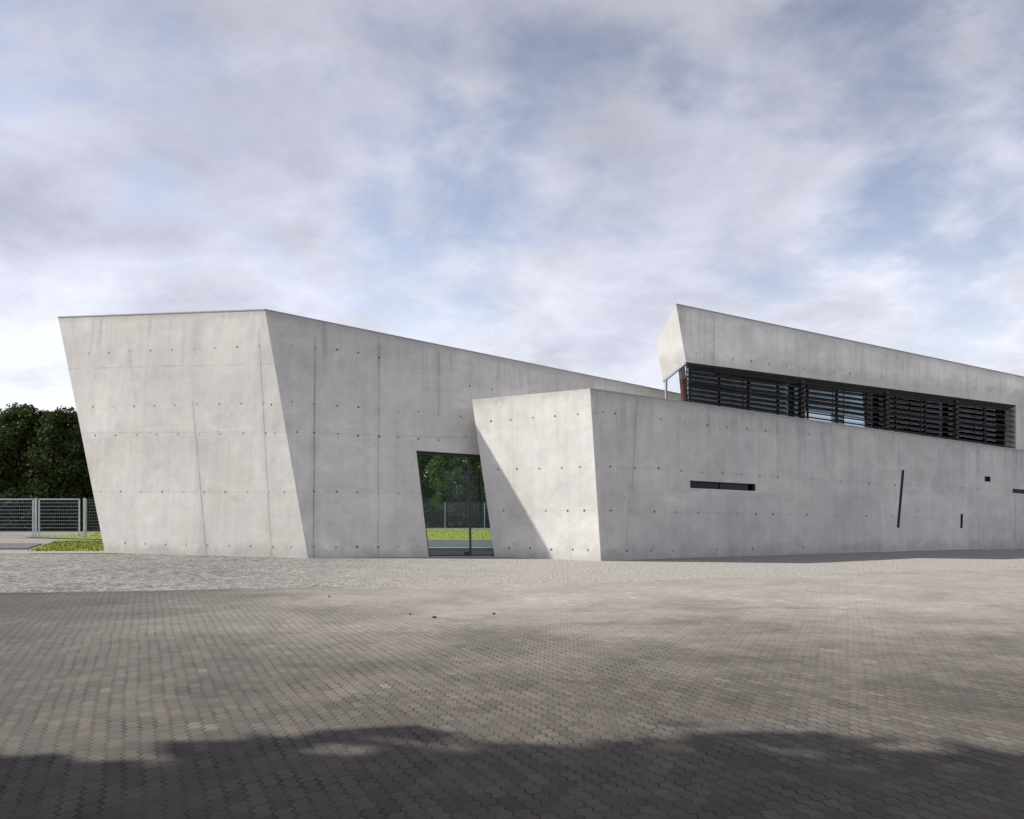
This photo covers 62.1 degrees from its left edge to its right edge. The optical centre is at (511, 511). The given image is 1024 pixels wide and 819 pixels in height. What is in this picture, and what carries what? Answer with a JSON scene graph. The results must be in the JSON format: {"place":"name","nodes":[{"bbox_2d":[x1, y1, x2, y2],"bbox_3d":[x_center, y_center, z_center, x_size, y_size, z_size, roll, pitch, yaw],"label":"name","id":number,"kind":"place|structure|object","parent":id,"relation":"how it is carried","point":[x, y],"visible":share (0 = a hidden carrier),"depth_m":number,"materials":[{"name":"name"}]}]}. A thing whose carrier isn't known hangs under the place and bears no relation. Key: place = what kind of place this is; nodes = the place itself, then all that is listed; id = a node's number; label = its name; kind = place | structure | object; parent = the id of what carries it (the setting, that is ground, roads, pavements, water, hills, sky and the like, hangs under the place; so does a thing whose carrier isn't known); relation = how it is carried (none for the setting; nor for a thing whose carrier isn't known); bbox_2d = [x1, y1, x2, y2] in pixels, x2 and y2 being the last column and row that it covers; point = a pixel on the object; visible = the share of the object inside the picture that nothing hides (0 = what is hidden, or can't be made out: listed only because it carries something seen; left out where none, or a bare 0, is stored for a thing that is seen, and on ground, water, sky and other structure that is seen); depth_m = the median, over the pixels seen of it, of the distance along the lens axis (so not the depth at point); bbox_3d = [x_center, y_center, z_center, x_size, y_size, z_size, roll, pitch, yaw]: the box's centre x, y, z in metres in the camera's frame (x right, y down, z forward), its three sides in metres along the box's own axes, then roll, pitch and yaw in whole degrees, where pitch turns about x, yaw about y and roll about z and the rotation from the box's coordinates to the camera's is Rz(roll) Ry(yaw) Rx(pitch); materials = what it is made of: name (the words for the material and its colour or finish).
{"place":"outdoors","nodes":[
{"label":"outdoors","id":0,"kind":"place"},
{"bbox_2d":[0,543,41,548],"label":"road","id":1,"kind":"structure","parent":0,"point":[14,545],"depth_m":38.57,"materials":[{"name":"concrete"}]},
{"bbox_2d":[0,551,114,552],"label":"path","id":2,"kind":"structure","parent":0,"point":[55,552],"depth_m":30.85,"materials":[{"name":"concrete"}]},
{"bbox_2d":[428,541,492,546],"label":"service road","id":3,"kind":"structure","parent":0,"point":[459,543],"depth_m":39.76,"materials":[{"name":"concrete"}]},
{"bbox_2d":[429,547,492,547],"bbox_3d":[-1.500,1.500,35.250,23.000,0.001,1.900,0,0,0],"label":"apron","id":4,"kind":"object","parent":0,"point":[460,547],"depth_m":35.92,"materials":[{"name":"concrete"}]},
{"bbox_2d":[0,567,1023,818],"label":"paving","id":5,"kind":"structure","parent":0,"point":[868,695],"depth_m":6.79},
{"bbox_2d":[32,590,182,592],"bbox_3d":[-17.986,1.485,15.212,24.029,0.026,0.898,0,0,-2],"label":"soil strip","id":6,"kind":"object","parent":5,"relation":"on","point":[53,592],"visible":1,"depth_m":15.64,"materials":[{"name":"grey soil"}]},
{"bbox_2d":[0,522,1023,553],"bbox_3d":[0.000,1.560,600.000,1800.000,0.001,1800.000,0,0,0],"label":"ground","id":7,"kind":"structure","parent":0,"point":[18,539],"depth_m":50.04,"materials":[{"name":"grey concrete"}]},
{"bbox_2d":[0,420,27,510],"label":"broadleaf tree","id":8,"kind":"object","parent":7,"relation":"on","point":[2,464],"visible":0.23,"depth_m":72.22,"materials":[{"name":"green plant"}]},
{"bbox_2d":[0,402,45,529],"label":"broadleaf tree","id":9,"kind":"object","parent":7,"relation":"on","point":[12,436],"visible":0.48,"depth_m":71.99,"materials":[{"name":"green plant"}]},
{"bbox_2d":[11,408,69,498],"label":"broadleaf tree","id":10,"kind":"object","parent":7,"relation":"on","point":[38,415],"visible":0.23,"depth_m":72.68,"materials":[{"name":"green plant"}]},
{"bbox_2d":[0,498,85,536],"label":"metal gate","id":11,"kind":"structure","parent":7,"relation":"on","point":[61,520],"depth_m":51.20,"materials":[{"name":"metal"}]},
{"bbox_2d":[0,490,99,530],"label":"hedge","id":12,"kind":"object","parent":7,"relation":"on","point":[48,516],"visible":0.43,"depth_m":69.71,"materials":[{"name":"green plant"}]},
{"bbox_2d":[18,405,93,529],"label":"broadleaf tree","id":13,"kind":"object","parent":7,"relation":"on","point":[59,466],"visible":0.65,"depth_m":70.02,"materials":[{"name":"green plant"}]},
{"bbox_2d":[31,539,103,550],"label":"lawn","id":14,"kind":"structure","parent":7,"relation":"on","point":[79,545],"depth_m":36.63,"materials":[{"name":"green plant"}]},
{"bbox_2d":[26,529,491,539],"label":"grass verge","id":15,"kind":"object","parent":7,"relation":"on","point":[460,534],"depth_m":54.53,"materials":[{"name":"green plant"}]},
{"bbox_2d":[86,498,101,536],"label":"fence","id":16,"kind":"object","parent":15,"relation":"on","point":[87,505],"visible":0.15,"depth_m":51.37,"materials":[{"name":"metal"}]},
{"bbox_2d":[418,454,448,515],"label":"broadleaf tree","id":17,"kind":"object","parent":7,"relation":"on","point":[423,461],"visible":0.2,"depth_m":87.22,"materials":[{"name":"green plant"}]},
{"bbox_2d":[422,455,464,504],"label":"broadleaf tree","id":18,"kind":"object","parent":7,"relation":"on","point":[448,473],"visible":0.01,"depth_m":92.16,"materials":[{"name":"green plant"}]},
{"bbox_2d":[424,455,485,523],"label":"broadleaf tree","id":19,"kind":"object","parent":7,"relation":"on","point":[443,478],"visible":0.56,"depth_m":84.78,"materials":[{"name":"green plant"}]},
{"bbox_2d":[423,497,489,527],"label":"hedge","id":20,"kind":"object","parent":7,"relation":"on","point":[430,512],"visible":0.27,"depth_m":83.34,"materials":[{"name":"green plant"}]},
{"bbox_2d":[437,502,484,527],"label":"fence","id":21,"kind":"object","parent":7,"relation":"on","point":[468,514],"visible":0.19,"depth_m":80.00,"materials":[{"name":"metal"}]},
{"bbox_2d":[462,458,487,516],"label":"broadleaf tree","id":22,"kind":"object","parent":7,"relation":"on","point":[478,479],"visible":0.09,"depth_m":86.79,"materials":[{"name":"green plant"}]},
{"bbox_2d":[0,550,1023,591],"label":"gravel strip","id":23,"kind":"object","parent":7,"relation":"on","point":[50,572],"visible":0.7,"depth_m":22.37,"materials":[{"name":"grey gravel"}]},
{"bbox_2d":[58,303,1023,560],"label":"concrete building","id":24,"kind":"structure","parent":7,"relation":"on","point":[259,433],"depth_m":29.30,"materials":[{"name":"concrete"}]},
{"bbox_2d":[416,451,493,555],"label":"glass door","id":25,"kind":"structure","parent":24,"relation":"in","point":[469,456],"depth_m":29.00,"materials":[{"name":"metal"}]},
{"bbox_2d":[429,548,492,548],"bbox_3d":[-2.575,-0.860,33.800,4.650,4.680,0.070,0,0,0],"label":"rear window","id":26,"kind":"structure","parent":24,"relation":"in","point":[429,548],"depth_m":33.77,"materials":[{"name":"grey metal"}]},
{"bbox_2d":[662,362,686,398],"bbox_3d":[5.575,-4.253,29.151,0.676,1.622,0.996,0,0,0],"label":"corner window","id":27,"kind":"structure","parent":24,"relation":"in","point":[681,366],"depth_m":29.30,"materials":[{"name":"grey metal"}]},
{"bbox_2d":[690,481,752,490],"bbox_3d":[6.919,-0.863,28.444,2.844,0.345,0.203,0,0,-27],"label":"slot window","id":28,"kind":"structure","parent":24,"relation":"in","point":[693,484],"depth_m":28.52,"materials":[{"name":"metal"}]},
{"bbox_2d":[687,366,1006,446],"bbox_3d":[14.183,-3.922,33.520,18.307,2.517,0.070,0,0,-28],"label":"ribbon window","id":29,"kind":"structure","parent":24,"relation":"in","point":[719,378],"depth_m":34.92,"materials":[{"name":"metal"}]},
{"bbox_2d":[897,472,901,524],"bbox_3d":[14.692,-0.496,32.336,0.528,2.196,0.056,0,0,-37],"label":"slit window","id":30,"kind":"structure","parent":24,"relation":"in","point":[901,472],"depth_m":32.35,"materials":[{"name":"grey glass"}]},
{"bbox_2d":[1012,489,1023,493],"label":"slot window","id":31,"kind":"structure","parent":24,"relation":"in","point":[1013,490],"depth_m":35.89,"materials":[{"name":"metal"}]},
{"bbox_2d":[0,0,1023,493],"label":"sky","id":32,"kind":"structure","parent":0,"point":[540,182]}
]}

